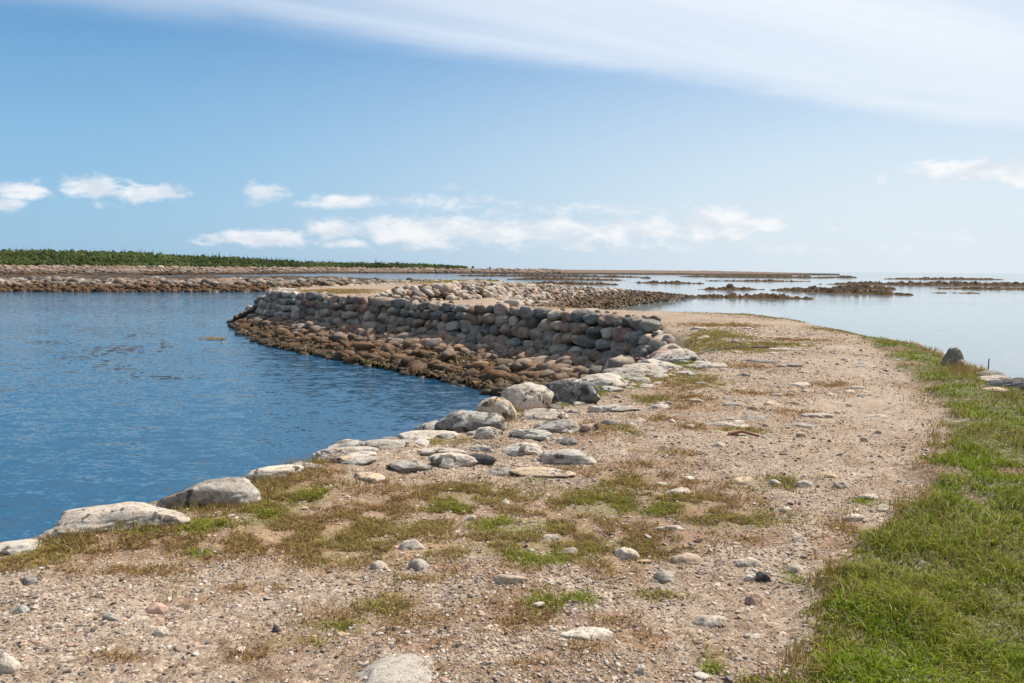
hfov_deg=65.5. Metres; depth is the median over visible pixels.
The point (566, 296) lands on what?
rubble breakwater
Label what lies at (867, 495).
path stone
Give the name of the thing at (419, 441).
cobble
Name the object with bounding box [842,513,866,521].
path stone
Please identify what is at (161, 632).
path stone
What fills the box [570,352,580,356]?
rubble stone
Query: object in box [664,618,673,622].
pebble
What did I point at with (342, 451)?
bank boulder
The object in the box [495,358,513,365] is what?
rubble stone
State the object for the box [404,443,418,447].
cobble
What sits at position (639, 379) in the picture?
cobble
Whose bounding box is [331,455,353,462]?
cobble
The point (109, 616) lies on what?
path stone
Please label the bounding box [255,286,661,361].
dry stone wall
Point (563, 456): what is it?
bank boulder
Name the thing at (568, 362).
rubble stone
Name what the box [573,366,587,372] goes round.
rubble stone
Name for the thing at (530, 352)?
rubble stone
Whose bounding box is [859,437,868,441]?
flat stone
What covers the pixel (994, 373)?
shore rock
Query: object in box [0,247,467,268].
forest
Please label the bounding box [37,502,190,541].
bank boulder
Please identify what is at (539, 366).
rubble stone
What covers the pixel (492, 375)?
rubble stone
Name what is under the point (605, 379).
bank boulder
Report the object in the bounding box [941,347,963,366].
shore rock
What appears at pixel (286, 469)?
bank boulder
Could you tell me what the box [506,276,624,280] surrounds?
reef
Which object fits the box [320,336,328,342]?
rubble stone
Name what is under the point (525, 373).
rubble stone
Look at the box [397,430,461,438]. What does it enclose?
bank boulder
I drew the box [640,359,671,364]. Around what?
bank boulder
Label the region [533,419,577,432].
bank boulder
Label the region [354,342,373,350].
rubble stone
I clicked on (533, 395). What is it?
bank boulder
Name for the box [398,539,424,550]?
path stone
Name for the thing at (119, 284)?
boulder rubble
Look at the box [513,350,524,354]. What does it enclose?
rubble stone
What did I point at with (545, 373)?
rubble stone
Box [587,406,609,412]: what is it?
cobble
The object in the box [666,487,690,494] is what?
path stone
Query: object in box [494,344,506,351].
rubble stone
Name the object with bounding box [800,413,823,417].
path stone
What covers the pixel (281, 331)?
rubble stone
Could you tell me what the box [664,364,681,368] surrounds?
cobble
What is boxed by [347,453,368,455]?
cobble
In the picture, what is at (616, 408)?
bank boulder
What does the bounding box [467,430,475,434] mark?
cobble
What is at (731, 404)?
flat stone
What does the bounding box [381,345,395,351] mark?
rubble stone
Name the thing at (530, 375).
rubble stone
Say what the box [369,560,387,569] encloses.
path stone
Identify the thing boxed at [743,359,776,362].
path stone
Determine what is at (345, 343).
rubble stone
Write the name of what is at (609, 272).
shore terrain
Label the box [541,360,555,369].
rubble stone
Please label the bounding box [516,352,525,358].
rubble stone
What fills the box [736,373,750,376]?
path stone
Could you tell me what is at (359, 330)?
rubble stone
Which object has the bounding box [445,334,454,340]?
rubble stone
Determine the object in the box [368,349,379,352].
rubble stone
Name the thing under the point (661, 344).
rubble stone
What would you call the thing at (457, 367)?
rubble stone
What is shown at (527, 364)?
rubble stone
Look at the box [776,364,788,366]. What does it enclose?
flat stone
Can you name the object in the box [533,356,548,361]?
rubble stone
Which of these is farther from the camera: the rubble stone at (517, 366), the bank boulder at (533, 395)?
the rubble stone at (517, 366)
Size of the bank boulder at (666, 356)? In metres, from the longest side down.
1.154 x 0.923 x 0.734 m
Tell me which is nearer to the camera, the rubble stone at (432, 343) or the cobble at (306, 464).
the cobble at (306, 464)
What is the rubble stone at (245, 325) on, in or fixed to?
on the causeway ground at (860, 408)
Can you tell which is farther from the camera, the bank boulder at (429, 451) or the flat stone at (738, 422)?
the flat stone at (738, 422)
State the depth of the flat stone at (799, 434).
8.12 m
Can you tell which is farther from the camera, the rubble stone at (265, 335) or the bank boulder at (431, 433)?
the rubble stone at (265, 335)
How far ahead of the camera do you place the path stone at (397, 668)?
3.29 m
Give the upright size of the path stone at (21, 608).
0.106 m
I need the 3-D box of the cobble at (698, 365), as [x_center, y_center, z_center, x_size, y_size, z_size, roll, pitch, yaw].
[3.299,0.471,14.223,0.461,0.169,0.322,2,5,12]
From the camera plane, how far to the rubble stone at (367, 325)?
41.52 m
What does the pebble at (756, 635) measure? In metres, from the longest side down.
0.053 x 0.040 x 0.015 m
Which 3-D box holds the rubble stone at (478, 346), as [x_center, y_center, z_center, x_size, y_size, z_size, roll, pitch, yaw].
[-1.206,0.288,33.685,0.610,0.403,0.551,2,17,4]
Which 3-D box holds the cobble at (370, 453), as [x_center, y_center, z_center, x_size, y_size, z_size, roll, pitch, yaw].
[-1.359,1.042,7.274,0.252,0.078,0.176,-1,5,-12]
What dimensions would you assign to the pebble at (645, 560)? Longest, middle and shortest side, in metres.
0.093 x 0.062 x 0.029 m
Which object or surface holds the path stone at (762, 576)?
on the causeway ground at (860, 408)
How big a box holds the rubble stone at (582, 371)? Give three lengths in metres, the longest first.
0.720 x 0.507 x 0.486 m
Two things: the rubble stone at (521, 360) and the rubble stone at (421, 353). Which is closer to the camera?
the rubble stone at (521, 360)
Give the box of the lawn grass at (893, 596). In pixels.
[716,335,1023,682]
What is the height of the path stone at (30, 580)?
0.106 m
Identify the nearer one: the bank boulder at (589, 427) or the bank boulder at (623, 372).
the bank boulder at (589, 427)
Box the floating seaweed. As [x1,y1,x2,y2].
[36,333,180,378]
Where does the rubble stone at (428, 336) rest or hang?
on the causeway ground at (860, 408)
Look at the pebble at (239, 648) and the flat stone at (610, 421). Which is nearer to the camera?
the pebble at (239, 648)
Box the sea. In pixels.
[0,271,1023,541]
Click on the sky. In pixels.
(670, 135)
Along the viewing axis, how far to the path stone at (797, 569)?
4.54 m
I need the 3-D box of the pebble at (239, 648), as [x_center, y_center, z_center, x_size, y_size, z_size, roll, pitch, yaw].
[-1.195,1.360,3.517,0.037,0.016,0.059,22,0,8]
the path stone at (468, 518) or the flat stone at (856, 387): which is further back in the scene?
the flat stone at (856, 387)
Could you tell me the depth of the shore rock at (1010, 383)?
11.56 m
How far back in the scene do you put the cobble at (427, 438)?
7.98 m
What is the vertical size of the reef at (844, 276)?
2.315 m
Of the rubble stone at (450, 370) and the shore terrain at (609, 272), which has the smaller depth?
the rubble stone at (450, 370)
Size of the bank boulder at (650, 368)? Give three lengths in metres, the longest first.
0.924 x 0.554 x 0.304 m
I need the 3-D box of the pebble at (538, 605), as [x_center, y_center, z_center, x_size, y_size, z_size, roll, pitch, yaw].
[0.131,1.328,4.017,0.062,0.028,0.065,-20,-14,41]
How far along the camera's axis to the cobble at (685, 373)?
13.25 m
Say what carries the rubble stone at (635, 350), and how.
on the causeway ground at (860, 408)
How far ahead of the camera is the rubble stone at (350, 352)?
36.40 m
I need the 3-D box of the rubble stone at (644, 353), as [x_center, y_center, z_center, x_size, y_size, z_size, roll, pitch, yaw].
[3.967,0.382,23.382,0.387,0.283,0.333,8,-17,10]
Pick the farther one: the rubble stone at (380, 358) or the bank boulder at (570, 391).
the rubble stone at (380, 358)
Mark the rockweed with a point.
(472, 382)
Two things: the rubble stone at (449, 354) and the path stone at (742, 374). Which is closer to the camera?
the path stone at (742, 374)
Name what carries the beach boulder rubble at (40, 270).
on the shore terrain at (609, 272)
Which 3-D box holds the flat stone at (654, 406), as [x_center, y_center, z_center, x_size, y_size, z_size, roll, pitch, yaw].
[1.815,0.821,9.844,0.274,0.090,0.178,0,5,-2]
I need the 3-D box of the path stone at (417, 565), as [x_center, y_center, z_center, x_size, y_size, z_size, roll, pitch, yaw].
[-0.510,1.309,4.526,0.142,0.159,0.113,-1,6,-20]
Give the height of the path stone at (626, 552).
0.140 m
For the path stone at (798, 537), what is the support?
on the causeway ground at (860, 408)
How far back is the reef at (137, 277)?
173.45 m
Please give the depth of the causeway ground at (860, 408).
4.76 m
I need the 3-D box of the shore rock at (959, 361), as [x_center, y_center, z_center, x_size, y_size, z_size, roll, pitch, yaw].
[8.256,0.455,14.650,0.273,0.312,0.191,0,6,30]
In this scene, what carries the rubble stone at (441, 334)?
on the causeway ground at (860, 408)
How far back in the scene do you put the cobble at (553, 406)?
9.82 m
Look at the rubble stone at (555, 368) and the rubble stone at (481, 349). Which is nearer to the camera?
the rubble stone at (555, 368)
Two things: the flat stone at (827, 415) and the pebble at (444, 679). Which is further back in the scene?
the flat stone at (827, 415)
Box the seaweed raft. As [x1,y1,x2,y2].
[199,337,228,339]
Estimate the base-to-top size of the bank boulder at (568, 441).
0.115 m
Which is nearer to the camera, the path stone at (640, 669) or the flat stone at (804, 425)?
the path stone at (640, 669)
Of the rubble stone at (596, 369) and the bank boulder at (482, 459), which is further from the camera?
the rubble stone at (596, 369)
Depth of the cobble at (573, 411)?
9.59 m
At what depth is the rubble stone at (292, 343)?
41.23 m
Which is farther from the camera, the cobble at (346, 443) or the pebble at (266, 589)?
the cobble at (346, 443)
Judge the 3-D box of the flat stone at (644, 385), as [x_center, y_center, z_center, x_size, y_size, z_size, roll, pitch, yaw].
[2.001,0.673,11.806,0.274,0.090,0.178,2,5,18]
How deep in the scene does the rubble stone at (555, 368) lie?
27.68 m
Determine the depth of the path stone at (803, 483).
6.26 m
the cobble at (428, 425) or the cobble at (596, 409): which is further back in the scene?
the cobble at (596, 409)
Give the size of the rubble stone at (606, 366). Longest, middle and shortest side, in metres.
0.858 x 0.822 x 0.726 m
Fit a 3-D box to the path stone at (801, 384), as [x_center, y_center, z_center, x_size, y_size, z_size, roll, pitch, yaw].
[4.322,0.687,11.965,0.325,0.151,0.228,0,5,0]
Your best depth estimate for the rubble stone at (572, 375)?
26.25 m
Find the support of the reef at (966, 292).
in the sea
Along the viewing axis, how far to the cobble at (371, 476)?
6.47 m
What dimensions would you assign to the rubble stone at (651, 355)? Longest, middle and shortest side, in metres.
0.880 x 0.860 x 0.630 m
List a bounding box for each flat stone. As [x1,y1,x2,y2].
[601,419,622,424]
[640,383,655,387]
[648,404,669,408]
[688,398,703,401]
[722,402,742,406]
[734,420,743,424]
[741,415,763,419]
[747,406,758,409]
[763,401,780,404]
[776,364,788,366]
[791,423,814,427]
[796,432,805,436]
[816,412,833,417]
[851,386,863,388]
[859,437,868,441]
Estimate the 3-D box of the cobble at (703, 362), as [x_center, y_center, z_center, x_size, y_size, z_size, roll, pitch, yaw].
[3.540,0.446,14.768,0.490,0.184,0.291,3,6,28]
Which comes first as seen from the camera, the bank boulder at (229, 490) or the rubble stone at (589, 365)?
the bank boulder at (229, 490)
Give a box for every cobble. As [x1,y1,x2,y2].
[293,461,324,469]
[326,439,361,448]
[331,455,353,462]
[340,455,376,465]
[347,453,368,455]
[353,451,376,455]
[354,472,384,482]
[401,435,432,441]
[404,437,429,445]
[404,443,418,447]
[414,420,437,430]
[435,433,455,438]
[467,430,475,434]
[469,444,493,452]
[547,404,563,408]
[564,409,581,412]
[572,401,586,404]
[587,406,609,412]
[600,386,622,391]
[626,377,649,381]
[626,381,636,385]
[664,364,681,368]
[677,371,696,375]
[685,363,707,368]
[693,360,708,363]
[706,362,726,367]
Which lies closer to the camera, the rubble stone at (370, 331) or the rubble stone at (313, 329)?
the rubble stone at (370, 331)
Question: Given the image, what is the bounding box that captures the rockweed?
[231,319,557,393]
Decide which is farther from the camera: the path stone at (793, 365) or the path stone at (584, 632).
the path stone at (793, 365)
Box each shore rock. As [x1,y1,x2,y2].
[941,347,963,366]
[956,359,967,369]
[974,370,1005,375]
[977,375,1010,380]
[983,387,1008,393]
[985,379,1023,390]
[1011,377,1023,380]
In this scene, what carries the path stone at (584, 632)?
on the causeway ground at (860, 408)
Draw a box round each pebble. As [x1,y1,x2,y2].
[46,669,55,674]
[65,647,75,651]
[156,675,165,681]
[175,644,186,652]
[237,646,246,652]
[264,586,271,591]
[318,671,329,675]
[441,677,448,682]
[532,602,544,607]
[637,559,650,563]
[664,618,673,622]
[694,672,709,680]
[751,633,760,638]
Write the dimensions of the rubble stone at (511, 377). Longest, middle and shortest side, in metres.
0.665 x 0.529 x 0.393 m
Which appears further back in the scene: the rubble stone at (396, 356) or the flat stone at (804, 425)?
the rubble stone at (396, 356)
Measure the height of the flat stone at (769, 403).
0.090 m
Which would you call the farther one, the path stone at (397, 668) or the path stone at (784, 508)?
the path stone at (784, 508)
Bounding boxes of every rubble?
[0,264,561,274]
[0,276,490,291]
[29,279,1010,538]
[226,295,645,396]
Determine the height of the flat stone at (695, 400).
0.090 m
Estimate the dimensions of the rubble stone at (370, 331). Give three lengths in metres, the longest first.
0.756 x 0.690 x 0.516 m
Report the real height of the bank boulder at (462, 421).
0.352 m
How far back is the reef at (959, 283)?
261.56 m
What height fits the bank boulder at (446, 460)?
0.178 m
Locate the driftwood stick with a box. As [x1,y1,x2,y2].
[728,430,758,436]
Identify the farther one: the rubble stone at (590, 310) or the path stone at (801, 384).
the rubble stone at (590, 310)
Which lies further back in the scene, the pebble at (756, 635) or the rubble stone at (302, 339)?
the rubble stone at (302, 339)
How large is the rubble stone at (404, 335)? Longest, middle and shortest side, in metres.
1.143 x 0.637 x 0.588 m
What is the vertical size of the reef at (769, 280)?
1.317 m
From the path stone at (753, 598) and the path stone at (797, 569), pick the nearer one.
the path stone at (753, 598)
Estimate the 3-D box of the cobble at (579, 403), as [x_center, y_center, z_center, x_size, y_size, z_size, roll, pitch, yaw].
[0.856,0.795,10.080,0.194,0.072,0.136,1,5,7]
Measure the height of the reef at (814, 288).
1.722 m
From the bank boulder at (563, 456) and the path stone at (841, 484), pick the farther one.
the bank boulder at (563, 456)
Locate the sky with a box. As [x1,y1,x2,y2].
[0,0,1023,272]
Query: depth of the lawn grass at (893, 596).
4.21 m
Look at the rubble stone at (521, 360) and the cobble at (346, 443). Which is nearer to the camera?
the cobble at (346, 443)
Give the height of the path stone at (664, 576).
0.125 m
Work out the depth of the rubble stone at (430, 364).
32.09 m
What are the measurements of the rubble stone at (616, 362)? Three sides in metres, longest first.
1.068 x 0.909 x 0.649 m
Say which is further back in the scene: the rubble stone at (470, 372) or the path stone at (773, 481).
the rubble stone at (470, 372)
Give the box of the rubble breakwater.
[370,280,697,309]
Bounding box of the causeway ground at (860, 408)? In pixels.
[0,282,1023,682]
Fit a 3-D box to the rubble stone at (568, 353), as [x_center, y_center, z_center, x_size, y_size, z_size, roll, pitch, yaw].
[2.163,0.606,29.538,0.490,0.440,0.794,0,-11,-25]
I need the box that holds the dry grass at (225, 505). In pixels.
[1,317,1022,670]
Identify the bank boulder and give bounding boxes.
[0,539,42,556]
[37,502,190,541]
[156,477,260,508]
[245,464,303,480]
[316,446,380,459]
[356,439,405,449]
[386,459,431,472]
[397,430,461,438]
[417,447,468,455]
[428,452,477,468]
[434,410,505,431]
[469,453,496,464]
[475,427,503,438]
[477,396,516,421]
[485,467,512,475]
[501,382,553,411]
[502,442,543,455]
[508,429,551,440]
[510,467,576,477]
[519,408,568,420]
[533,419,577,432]
[539,449,594,463]
[544,379,600,403]
[555,437,577,445]
[579,373,626,387]
[580,422,598,431]
[597,404,640,411]
[602,367,644,378]
[622,363,667,373]
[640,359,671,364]
[651,349,695,361]
[669,354,710,362]
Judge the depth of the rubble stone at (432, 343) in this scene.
35.14 m
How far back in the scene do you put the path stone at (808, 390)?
11.31 m
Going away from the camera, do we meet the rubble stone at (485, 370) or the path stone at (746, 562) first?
the path stone at (746, 562)
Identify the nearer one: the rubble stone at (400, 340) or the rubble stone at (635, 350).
the rubble stone at (635, 350)
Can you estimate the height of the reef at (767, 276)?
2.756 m
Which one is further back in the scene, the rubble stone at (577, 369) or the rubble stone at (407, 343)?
the rubble stone at (407, 343)
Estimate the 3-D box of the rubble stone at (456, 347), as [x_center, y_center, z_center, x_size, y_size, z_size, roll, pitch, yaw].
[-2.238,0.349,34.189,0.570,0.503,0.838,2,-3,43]
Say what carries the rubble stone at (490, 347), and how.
on the causeway ground at (860, 408)
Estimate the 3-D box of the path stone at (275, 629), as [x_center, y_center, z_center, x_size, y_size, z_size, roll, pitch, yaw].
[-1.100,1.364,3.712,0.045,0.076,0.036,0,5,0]
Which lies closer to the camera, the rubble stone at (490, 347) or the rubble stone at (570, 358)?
the rubble stone at (570, 358)
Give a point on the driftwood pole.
(697, 353)
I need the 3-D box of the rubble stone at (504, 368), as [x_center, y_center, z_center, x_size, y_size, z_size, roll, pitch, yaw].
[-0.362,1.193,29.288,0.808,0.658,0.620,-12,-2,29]
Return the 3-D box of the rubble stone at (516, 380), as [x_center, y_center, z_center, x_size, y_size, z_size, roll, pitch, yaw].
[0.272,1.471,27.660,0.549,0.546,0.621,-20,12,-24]
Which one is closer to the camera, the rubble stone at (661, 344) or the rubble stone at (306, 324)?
the rubble stone at (661, 344)
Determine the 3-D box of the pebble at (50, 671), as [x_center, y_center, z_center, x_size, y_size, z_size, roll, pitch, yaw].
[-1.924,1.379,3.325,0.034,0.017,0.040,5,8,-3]
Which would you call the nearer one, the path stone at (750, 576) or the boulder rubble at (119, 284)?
the path stone at (750, 576)
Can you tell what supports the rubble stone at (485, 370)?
on the causeway ground at (860, 408)
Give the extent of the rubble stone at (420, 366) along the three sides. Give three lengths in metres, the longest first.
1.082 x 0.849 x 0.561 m
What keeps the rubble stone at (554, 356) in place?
on the causeway ground at (860, 408)
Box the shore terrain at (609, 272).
[0,258,839,275]
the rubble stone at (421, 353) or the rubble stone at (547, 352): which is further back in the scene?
the rubble stone at (421, 353)
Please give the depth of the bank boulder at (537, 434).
8.05 m
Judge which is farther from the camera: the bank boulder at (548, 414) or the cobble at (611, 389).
the cobble at (611, 389)
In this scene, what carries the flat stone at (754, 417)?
on the causeway ground at (860, 408)
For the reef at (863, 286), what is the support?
in the sea
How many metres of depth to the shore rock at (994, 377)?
12.77 m
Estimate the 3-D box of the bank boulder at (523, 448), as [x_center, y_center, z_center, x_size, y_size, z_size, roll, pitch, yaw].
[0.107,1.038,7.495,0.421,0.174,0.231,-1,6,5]
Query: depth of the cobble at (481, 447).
7.58 m
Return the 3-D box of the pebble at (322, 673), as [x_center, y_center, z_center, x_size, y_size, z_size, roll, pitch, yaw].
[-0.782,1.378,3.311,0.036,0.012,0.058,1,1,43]
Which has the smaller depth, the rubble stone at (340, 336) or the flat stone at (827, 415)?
the flat stone at (827, 415)
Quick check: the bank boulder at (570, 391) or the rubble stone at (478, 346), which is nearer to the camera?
the bank boulder at (570, 391)
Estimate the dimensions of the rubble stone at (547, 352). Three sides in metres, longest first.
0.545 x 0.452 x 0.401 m
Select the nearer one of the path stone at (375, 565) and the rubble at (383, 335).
the path stone at (375, 565)
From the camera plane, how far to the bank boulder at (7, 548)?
4.90 m
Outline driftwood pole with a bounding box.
[695,346,781,354]
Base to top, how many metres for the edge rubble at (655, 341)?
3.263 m
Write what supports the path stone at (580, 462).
on the causeway ground at (860, 408)
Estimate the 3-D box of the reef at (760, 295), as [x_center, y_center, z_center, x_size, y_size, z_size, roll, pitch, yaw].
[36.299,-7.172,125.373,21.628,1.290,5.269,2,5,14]
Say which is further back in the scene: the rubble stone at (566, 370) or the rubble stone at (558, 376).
the rubble stone at (566, 370)
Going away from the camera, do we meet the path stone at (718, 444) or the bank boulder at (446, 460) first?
the bank boulder at (446, 460)
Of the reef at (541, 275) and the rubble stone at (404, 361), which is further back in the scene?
the reef at (541, 275)
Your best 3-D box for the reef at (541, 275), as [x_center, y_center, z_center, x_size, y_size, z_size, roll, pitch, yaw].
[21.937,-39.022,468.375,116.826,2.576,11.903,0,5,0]
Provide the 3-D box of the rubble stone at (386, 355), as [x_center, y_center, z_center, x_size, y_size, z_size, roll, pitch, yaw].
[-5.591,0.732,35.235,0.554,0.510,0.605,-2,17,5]
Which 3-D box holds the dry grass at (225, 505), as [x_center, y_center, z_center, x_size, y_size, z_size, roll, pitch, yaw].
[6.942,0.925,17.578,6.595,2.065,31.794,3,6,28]
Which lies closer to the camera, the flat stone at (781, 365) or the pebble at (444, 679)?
the pebble at (444, 679)
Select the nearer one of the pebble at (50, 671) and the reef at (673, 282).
the pebble at (50, 671)
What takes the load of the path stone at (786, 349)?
on the causeway ground at (860, 408)
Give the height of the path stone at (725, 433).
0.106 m
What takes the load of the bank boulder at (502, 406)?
on the causeway ground at (860, 408)
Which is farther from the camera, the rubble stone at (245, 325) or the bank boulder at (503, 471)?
the rubble stone at (245, 325)
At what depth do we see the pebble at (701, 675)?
3.32 m
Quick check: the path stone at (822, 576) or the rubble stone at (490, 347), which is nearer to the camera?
the path stone at (822, 576)
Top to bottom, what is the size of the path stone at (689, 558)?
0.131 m
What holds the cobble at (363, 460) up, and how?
on the causeway ground at (860, 408)
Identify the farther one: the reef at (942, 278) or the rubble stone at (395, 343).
the reef at (942, 278)
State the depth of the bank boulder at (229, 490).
5.72 m
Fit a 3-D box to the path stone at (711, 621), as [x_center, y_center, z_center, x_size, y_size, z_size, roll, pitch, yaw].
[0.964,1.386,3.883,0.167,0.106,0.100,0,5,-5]
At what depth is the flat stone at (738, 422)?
8.67 m
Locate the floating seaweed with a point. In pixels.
(133, 334)
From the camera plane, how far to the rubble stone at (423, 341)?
35.54 m
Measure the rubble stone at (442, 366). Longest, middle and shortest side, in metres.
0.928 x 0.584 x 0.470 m
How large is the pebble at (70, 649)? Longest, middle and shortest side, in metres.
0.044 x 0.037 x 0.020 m
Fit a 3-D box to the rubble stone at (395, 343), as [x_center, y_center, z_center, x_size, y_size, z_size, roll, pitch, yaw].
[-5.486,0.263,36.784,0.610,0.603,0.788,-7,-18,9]
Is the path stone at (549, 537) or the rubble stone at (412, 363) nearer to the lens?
the path stone at (549, 537)
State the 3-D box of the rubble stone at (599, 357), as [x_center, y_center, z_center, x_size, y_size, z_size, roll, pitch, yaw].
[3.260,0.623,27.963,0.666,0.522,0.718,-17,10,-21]
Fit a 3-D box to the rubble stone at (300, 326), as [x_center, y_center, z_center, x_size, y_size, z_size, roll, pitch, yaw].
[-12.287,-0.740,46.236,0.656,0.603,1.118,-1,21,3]
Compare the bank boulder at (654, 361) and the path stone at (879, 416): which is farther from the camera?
the bank boulder at (654, 361)
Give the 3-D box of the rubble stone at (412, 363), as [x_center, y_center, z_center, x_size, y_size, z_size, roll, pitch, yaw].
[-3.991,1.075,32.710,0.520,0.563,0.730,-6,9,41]
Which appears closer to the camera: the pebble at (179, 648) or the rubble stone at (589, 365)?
the pebble at (179, 648)
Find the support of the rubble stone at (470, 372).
on the causeway ground at (860, 408)
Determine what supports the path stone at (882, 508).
on the causeway ground at (860, 408)
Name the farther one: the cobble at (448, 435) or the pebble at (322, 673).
the cobble at (448, 435)
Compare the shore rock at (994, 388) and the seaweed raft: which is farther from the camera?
the seaweed raft
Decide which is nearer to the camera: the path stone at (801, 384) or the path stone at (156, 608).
the path stone at (156, 608)
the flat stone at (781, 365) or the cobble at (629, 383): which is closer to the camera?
the cobble at (629, 383)
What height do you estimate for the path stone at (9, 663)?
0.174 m
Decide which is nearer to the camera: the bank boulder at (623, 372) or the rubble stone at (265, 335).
the bank boulder at (623, 372)
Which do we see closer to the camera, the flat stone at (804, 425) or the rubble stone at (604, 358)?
the flat stone at (804, 425)
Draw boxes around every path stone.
[0,652,22,673]
[9,604,29,613]
[20,576,38,585]
[102,611,119,620]
[145,602,167,613]
[153,627,168,636]
[272,626,280,632]
[355,653,432,682]
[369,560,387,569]
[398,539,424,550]
[409,558,429,571]
[464,515,475,520]
[492,574,529,584]
[542,534,558,539]
[557,547,578,554]
[558,627,612,639]
[572,459,596,464]
[614,547,639,559]
[634,418,645,422]
[634,664,645,674]
[653,571,675,582]
[655,525,682,530]
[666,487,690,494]
[671,552,702,564]
[690,326,707,329]
[693,615,726,627]
[704,421,748,426]
[714,442,724,446]
[721,432,759,435]
[731,476,754,484]
[733,557,761,566]
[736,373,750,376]
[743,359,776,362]
[744,571,755,580]
[744,592,766,605]
[755,571,770,581]
[768,348,802,350]
[769,479,780,485]
[775,363,802,366]
[779,506,791,512]
[787,564,803,573]
[790,382,809,385]
[792,533,806,542]
[796,480,812,487]
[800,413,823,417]
[801,389,813,392]
[817,472,837,478]
[817,575,828,581]
[832,481,848,488]
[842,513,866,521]
[857,494,877,499]
[866,414,887,418]
[875,504,892,511]
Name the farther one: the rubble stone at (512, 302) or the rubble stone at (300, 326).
the rubble stone at (300, 326)
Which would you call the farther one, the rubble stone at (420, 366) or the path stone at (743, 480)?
the rubble stone at (420, 366)
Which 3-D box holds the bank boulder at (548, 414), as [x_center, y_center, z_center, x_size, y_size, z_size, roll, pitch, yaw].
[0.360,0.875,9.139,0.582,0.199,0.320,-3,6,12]
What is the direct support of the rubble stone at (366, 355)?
on the causeway ground at (860, 408)
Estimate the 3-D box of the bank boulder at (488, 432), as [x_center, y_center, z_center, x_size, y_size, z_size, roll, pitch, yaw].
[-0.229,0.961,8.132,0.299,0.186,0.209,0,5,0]
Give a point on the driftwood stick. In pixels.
(741, 431)
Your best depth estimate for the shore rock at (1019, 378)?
11.83 m
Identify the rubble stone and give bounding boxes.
[237,322,251,328]
[260,333,273,337]
[274,328,289,335]
[282,342,297,348]
[295,323,304,328]
[295,337,308,342]
[305,321,317,328]
[309,325,320,332]
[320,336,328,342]
[332,333,350,340]
[340,324,351,331]
[340,340,349,347]
[342,350,355,355]
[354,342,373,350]
[356,328,366,335]
[361,353,374,358]
[362,322,376,329]
[365,328,376,336]
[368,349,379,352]
[370,356,384,361]
[380,352,390,358]
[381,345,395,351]
[388,340,398,346]
[390,354,406,360]
[393,332,415,338]
[395,338,403,343]
[400,356,414,365]
[403,338,419,348]
[403,350,412,354]
[406,360,421,366]
[409,363,427,373]
[411,343,421,349]
[417,349,427,357]
[418,338,429,344]
[421,335,433,338]
[424,338,443,349]
[427,359,441,367]
[433,363,449,370]
[434,330,448,339]
[441,350,456,359]
[444,367,455,374]
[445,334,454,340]
[450,365,462,369]
[452,344,466,351]
[460,347,468,352]
[464,369,479,376]
[467,360,488,368]
[475,346,485,354]
[476,343,487,350]
[478,368,491,374]
[480,337,491,344]
[480,364,488,369]
[485,370,508,381]
[486,342,500,350]
[493,365,512,372]
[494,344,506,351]
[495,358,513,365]
[503,299,518,306]
[508,374,517,381]
[510,362,522,371]
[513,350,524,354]
[513,358,530,363]
[513,375,525,384]
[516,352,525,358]
[518,371,532,377]
[522,360,537,368]
[525,349,536,356]
[528,371,542,377]
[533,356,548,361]
[536,363,544,370]
[539,351,550,355]
[539,370,554,377]
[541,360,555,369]
[549,354,559,359]
[550,363,570,372]
[553,373,568,380]
[555,356,578,365]
[559,368,573,372]
[561,360,573,364]
[563,351,573,355]
[567,373,579,377]
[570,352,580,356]
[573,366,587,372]
[577,356,592,362]
[578,369,587,375]
[585,308,598,313]
[585,363,595,367]
[589,365,603,373]
[595,352,603,361]
[600,355,613,365]
[603,356,616,369]
[608,355,636,367]
[629,347,640,355]
[640,349,648,356]
[645,348,670,359]
[655,351,669,354]
[656,341,667,350]
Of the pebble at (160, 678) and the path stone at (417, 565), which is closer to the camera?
the pebble at (160, 678)
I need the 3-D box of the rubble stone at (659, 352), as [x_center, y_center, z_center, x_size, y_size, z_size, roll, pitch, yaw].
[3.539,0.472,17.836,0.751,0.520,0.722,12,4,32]
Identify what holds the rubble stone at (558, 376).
on the causeway ground at (860, 408)
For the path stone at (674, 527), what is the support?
on the causeway ground at (860, 408)
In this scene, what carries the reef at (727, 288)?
in the sea
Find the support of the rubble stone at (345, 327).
on the causeway ground at (860, 408)
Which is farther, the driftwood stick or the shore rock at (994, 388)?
the shore rock at (994, 388)
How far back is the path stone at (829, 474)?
6.45 m
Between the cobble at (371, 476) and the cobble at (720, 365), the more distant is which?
the cobble at (720, 365)
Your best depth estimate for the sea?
30.04 m
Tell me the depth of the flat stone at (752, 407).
9.64 m
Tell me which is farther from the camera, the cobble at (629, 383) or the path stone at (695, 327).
the path stone at (695, 327)
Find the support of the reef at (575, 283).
on the sea
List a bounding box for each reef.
[0,273,400,280]
[459,273,641,277]
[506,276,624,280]
[527,281,618,284]
[636,280,703,283]
[680,274,832,277]
[693,292,812,298]
[698,286,764,289]
[710,279,810,281]
[771,285,912,294]
[825,275,856,277]
[833,283,895,288]
[834,280,1023,285]
[887,277,1002,279]
[936,292,979,293]
[938,286,1023,289]
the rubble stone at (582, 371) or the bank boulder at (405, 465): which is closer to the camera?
the bank boulder at (405, 465)

